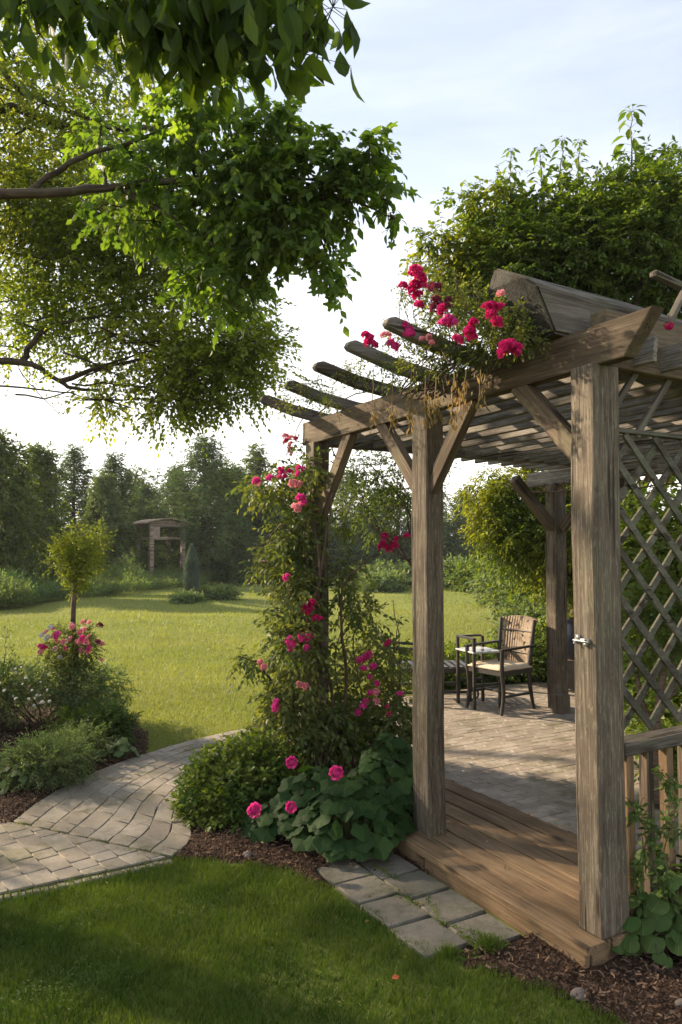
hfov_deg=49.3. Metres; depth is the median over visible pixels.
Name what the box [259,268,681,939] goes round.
pergola
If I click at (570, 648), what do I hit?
planter
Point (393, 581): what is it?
bank bush
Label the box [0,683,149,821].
mulch bed
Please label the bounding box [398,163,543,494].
loose tree
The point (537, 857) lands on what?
deck
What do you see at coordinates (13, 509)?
broadleaf tree
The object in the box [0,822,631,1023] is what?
lawn grass
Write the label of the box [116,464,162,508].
broadleaf tree
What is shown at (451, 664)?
lounger
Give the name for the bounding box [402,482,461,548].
broadleaf tree
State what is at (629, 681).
patio plant
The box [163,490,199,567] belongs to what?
conifer tree
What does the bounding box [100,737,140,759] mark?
hosta plant
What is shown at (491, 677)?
garden shrub
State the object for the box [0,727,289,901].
brick path
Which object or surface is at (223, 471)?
broadleaf tree
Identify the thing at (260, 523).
conifer tree
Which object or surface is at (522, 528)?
golden tree
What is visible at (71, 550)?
standard tree
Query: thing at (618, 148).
leafy shoot
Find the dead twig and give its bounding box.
[18,368,71,425]
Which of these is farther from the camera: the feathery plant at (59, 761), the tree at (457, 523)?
the tree at (457, 523)
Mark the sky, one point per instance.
(464, 83)
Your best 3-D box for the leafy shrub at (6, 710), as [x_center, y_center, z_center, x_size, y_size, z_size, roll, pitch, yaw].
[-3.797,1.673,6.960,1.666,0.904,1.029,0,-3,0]
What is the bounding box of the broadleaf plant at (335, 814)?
[238,732,415,862]
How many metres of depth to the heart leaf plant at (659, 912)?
3.11 m
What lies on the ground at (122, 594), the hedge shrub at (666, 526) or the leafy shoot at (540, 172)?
the hedge shrub at (666, 526)
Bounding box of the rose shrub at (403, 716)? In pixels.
[328,579,412,761]
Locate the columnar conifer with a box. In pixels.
[182,543,200,591]
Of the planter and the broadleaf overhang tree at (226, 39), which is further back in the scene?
the planter
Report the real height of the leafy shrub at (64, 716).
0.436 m
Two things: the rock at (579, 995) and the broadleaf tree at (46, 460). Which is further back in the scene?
the broadleaf tree at (46, 460)
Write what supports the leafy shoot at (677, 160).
attached to the shade tree at (621, 246)
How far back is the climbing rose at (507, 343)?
3.70 m
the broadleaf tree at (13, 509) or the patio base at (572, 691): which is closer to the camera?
the patio base at (572, 691)
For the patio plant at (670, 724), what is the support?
on the brick patio at (530, 766)
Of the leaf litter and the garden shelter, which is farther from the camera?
the garden shelter
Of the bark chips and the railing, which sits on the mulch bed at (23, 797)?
the bark chips
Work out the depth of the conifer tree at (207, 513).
39.11 m
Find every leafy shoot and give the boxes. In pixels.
[411,226,438,260]
[460,191,483,239]
[493,148,527,214]
[524,144,561,215]
[541,135,577,216]
[561,139,591,195]
[607,104,660,197]
[661,146,681,181]
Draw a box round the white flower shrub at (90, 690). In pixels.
[0,652,140,728]
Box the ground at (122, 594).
[0,578,616,1023]
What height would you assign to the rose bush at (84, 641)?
1.063 m
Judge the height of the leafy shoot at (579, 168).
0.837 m
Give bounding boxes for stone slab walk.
[317,851,520,960]
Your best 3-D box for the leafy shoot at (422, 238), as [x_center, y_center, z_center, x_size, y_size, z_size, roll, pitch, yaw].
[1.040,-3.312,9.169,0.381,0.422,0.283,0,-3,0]
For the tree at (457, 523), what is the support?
on the ground at (122, 594)
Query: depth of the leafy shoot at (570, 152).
9.04 m
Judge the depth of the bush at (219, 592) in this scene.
25.28 m
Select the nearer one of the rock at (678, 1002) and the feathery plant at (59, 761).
the rock at (678, 1002)
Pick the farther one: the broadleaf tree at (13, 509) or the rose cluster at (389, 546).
the broadleaf tree at (13, 509)
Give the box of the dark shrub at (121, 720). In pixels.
[77,696,143,748]
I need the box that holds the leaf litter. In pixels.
[66,736,570,956]
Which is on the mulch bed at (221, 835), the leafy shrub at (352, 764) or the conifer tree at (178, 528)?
the leafy shrub at (352, 764)
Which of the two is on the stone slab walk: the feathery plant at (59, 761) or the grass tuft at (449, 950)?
the grass tuft at (449, 950)
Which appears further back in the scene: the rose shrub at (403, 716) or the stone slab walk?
the rose shrub at (403, 716)
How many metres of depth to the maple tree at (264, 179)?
5.71 m
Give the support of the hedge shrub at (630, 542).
on the ground at (122, 594)
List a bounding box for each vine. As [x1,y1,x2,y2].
[266,357,436,426]
[533,469,681,502]
[625,765,681,936]
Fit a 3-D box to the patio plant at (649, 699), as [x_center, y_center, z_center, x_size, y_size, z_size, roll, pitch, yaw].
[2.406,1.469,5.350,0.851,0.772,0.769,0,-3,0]
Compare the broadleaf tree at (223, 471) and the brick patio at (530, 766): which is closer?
the brick patio at (530, 766)
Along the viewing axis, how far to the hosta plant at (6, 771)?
5.25 m
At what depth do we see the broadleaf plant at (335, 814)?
4.21 m
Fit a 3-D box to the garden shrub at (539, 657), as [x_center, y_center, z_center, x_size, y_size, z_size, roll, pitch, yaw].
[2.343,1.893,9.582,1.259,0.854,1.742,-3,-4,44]
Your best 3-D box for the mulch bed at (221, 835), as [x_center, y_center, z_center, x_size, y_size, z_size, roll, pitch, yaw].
[-0.037,1.998,5.793,2.100,0.051,4.760,0,-3,0]
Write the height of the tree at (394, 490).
3.120 m
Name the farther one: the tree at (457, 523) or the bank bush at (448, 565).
the tree at (457, 523)
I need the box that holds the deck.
[295,758,680,968]
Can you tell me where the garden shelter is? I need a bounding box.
[132,518,190,573]
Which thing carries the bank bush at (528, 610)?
on the ground at (122, 594)
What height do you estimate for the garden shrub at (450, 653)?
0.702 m
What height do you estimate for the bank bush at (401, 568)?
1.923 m
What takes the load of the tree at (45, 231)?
on the ground at (122, 594)
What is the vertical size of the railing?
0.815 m
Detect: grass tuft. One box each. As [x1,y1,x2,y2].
[433,937,462,959]
[465,927,509,954]
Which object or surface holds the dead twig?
hanging from the tree at (45, 231)
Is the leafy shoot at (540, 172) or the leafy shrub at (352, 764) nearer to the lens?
the leafy shrub at (352, 764)
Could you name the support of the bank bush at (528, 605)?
on the ground at (122, 594)
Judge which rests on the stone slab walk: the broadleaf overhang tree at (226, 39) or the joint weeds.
the joint weeds
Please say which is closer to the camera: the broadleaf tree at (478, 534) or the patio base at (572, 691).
the patio base at (572, 691)
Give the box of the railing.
[624,725,681,916]
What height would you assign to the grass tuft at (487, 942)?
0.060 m
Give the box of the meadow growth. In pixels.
[0,546,239,606]
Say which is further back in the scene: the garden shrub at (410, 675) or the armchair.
the garden shrub at (410, 675)
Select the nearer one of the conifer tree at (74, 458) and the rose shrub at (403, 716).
the rose shrub at (403, 716)
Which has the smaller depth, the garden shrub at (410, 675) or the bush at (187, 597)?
the garden shrub at (410, 675)
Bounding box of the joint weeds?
[365,864,505,948]
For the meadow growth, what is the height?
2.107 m
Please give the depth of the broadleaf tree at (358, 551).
46.75 m
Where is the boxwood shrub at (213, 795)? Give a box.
[164,725,302,833]
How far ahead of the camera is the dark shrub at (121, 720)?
6.38 m
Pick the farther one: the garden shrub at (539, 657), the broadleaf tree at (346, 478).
the broadleaf tree at (346, 478)
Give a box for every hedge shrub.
[620,473,681,659]
[634,481,681,648]
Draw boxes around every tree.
[0,0,313,460]
[0,0,370,121]
[0,0,421,356]
[0,428,62,600]
[8,440,78,579]
[38,512,117,713]
[49,443,115,559]
[69,470,146,578]
[76,448,160,570]
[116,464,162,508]
[124,480,170,564]
[140,433,276,585]
[155,464,197,516]
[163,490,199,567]
[189,459,239,528]
[190,460,279,579]
[211,483,304,582]
[238,442,271,521]
[284,462,339,560]
[297,507,365,575]
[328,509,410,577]
[329,450,460,568]
[329,467,371,558]
[351,483,411,561]
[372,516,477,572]
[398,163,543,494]
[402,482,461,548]
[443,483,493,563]
[447,135,681,670]
[447,463,644,630]
[456,483,504,559]
[621,520,681,809]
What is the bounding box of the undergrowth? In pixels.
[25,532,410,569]
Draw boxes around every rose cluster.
[282,419,306,458]
[377,437,410,552]
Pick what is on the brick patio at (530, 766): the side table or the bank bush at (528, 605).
the side table
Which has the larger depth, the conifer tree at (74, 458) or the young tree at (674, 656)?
the conifer tree at (74, 458)
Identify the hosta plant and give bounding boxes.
[0,752,46,794]
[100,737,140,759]
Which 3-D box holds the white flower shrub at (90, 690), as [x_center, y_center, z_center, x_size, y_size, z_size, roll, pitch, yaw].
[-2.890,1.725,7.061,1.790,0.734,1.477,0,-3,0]
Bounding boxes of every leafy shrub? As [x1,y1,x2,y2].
[0,661,31,728]
[34,698,119,737]
[253,714,333,769]
[261,695,402,773]
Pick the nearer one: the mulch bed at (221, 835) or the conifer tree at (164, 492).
the mulch bed at (221, 835)
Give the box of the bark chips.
[0,680,681,1023]
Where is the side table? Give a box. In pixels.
[455,634,501,709]
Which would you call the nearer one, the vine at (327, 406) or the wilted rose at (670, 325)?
the wilted rose at (670, 325)
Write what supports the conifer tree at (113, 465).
on the ground at (122, 594)
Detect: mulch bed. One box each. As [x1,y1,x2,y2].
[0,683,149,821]
[173,717,428,888]
[463,932,681,1023]
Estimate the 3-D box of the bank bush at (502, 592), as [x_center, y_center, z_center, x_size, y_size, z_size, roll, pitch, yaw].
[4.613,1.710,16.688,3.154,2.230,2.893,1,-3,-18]
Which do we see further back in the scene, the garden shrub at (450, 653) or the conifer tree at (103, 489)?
the conifer tree at (103, 489)
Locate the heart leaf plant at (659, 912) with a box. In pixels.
[610,844,681,968]
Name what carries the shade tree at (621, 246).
on the ground at (122, 594)
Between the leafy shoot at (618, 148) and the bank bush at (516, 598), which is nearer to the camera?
the leafy shoot at (618, 148)
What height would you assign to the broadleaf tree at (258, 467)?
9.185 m
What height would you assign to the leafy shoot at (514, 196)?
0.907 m
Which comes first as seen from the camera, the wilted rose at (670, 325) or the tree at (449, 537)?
the wilted rose at (670, 325)
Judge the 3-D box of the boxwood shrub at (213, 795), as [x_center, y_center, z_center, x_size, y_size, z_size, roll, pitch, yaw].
[-0.691,1.740,4.803,0.898,0.644,0.814,0,-3,0]
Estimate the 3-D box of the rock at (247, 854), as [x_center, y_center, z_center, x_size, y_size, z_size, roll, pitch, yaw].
[-0.520,1.899,4.115,0.058,0.037,0.057,-1,-3,13]
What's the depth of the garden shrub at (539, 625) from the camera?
9.82 m
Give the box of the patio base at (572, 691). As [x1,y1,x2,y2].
[288,682,627,710]
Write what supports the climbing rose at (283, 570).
on the mulch bed at (221, 835)
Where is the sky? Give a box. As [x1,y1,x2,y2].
[0,0,681,534]
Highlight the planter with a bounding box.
[567,617,574,690]
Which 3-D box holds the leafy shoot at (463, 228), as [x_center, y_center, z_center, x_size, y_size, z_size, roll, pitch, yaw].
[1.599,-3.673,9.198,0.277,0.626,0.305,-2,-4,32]
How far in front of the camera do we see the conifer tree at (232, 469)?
42.22 m
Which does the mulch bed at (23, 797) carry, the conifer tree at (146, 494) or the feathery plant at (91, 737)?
the feathery plant at (91, 737)
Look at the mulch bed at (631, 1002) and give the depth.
2.95 m
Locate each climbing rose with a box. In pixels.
[225,441,382,788]
[359,249,550,436]
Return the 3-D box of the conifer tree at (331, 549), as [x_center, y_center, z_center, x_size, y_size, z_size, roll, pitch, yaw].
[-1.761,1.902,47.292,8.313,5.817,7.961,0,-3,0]
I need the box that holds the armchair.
[464,615,537,715]
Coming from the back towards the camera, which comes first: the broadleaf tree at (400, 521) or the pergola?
the broadleaf tree at (400, 521)
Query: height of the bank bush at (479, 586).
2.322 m
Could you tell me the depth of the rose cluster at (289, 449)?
5.66 m
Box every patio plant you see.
[623,641,681,734]
[624,663,681,759]
[629,703,681,796]
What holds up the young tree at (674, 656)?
on the brick patio at (530, 766)
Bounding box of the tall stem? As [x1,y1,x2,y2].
[0,626,14,717]
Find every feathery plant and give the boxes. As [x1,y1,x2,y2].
[0,726,105,794]
[32,716,119,770]
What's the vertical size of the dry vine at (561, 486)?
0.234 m
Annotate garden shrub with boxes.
[394,644,455,686]
[406,639,495,690]
[446,637,537,683]
[479,626,546,683]
[534,605,546,674]
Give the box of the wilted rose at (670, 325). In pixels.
[663,313,674,329]
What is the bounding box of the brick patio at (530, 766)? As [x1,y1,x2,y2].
[299,682,679,868]
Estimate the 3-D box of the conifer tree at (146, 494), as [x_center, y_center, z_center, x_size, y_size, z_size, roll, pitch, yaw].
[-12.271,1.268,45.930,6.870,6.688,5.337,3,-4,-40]
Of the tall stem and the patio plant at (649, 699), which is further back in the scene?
the tall stem
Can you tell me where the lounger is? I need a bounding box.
[375,631,478,701]
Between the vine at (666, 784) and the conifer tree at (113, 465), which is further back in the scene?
the conifer tree at (113, 465)
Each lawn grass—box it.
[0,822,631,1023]
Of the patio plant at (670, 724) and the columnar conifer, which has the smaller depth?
the patio plant at (670, 724)
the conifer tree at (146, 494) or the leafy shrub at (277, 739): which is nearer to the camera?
the leafy shrub at (277, 739)
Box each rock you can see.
[242,851,252,857]
[570,987,587,1001]
[674,998,681,1006]
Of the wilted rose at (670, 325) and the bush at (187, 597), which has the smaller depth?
the wilted rose at (670, 325)
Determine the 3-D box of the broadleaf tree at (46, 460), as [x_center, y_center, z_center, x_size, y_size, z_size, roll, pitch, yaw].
[-12.260,0.337,30.058,3.271,6.563,3.254,0,-3,0]
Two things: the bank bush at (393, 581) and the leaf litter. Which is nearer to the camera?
the leaf litter
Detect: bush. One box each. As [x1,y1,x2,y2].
[37,618,106,705]
[165,588,209,603]
[174,580,243,600]
[335,558,446,588]
[356,565,411,593]
[443,553,476,587]
[443,553,491,592]
[453,557,522,606]
[471,555,544,623]
[478,596,545,639]
[496,556,545,614]
[512,594,569,629]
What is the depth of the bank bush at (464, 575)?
29.64 m
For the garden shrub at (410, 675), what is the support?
on the ground at (122, 594)
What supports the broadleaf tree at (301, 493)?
on the ground at (122, 594)

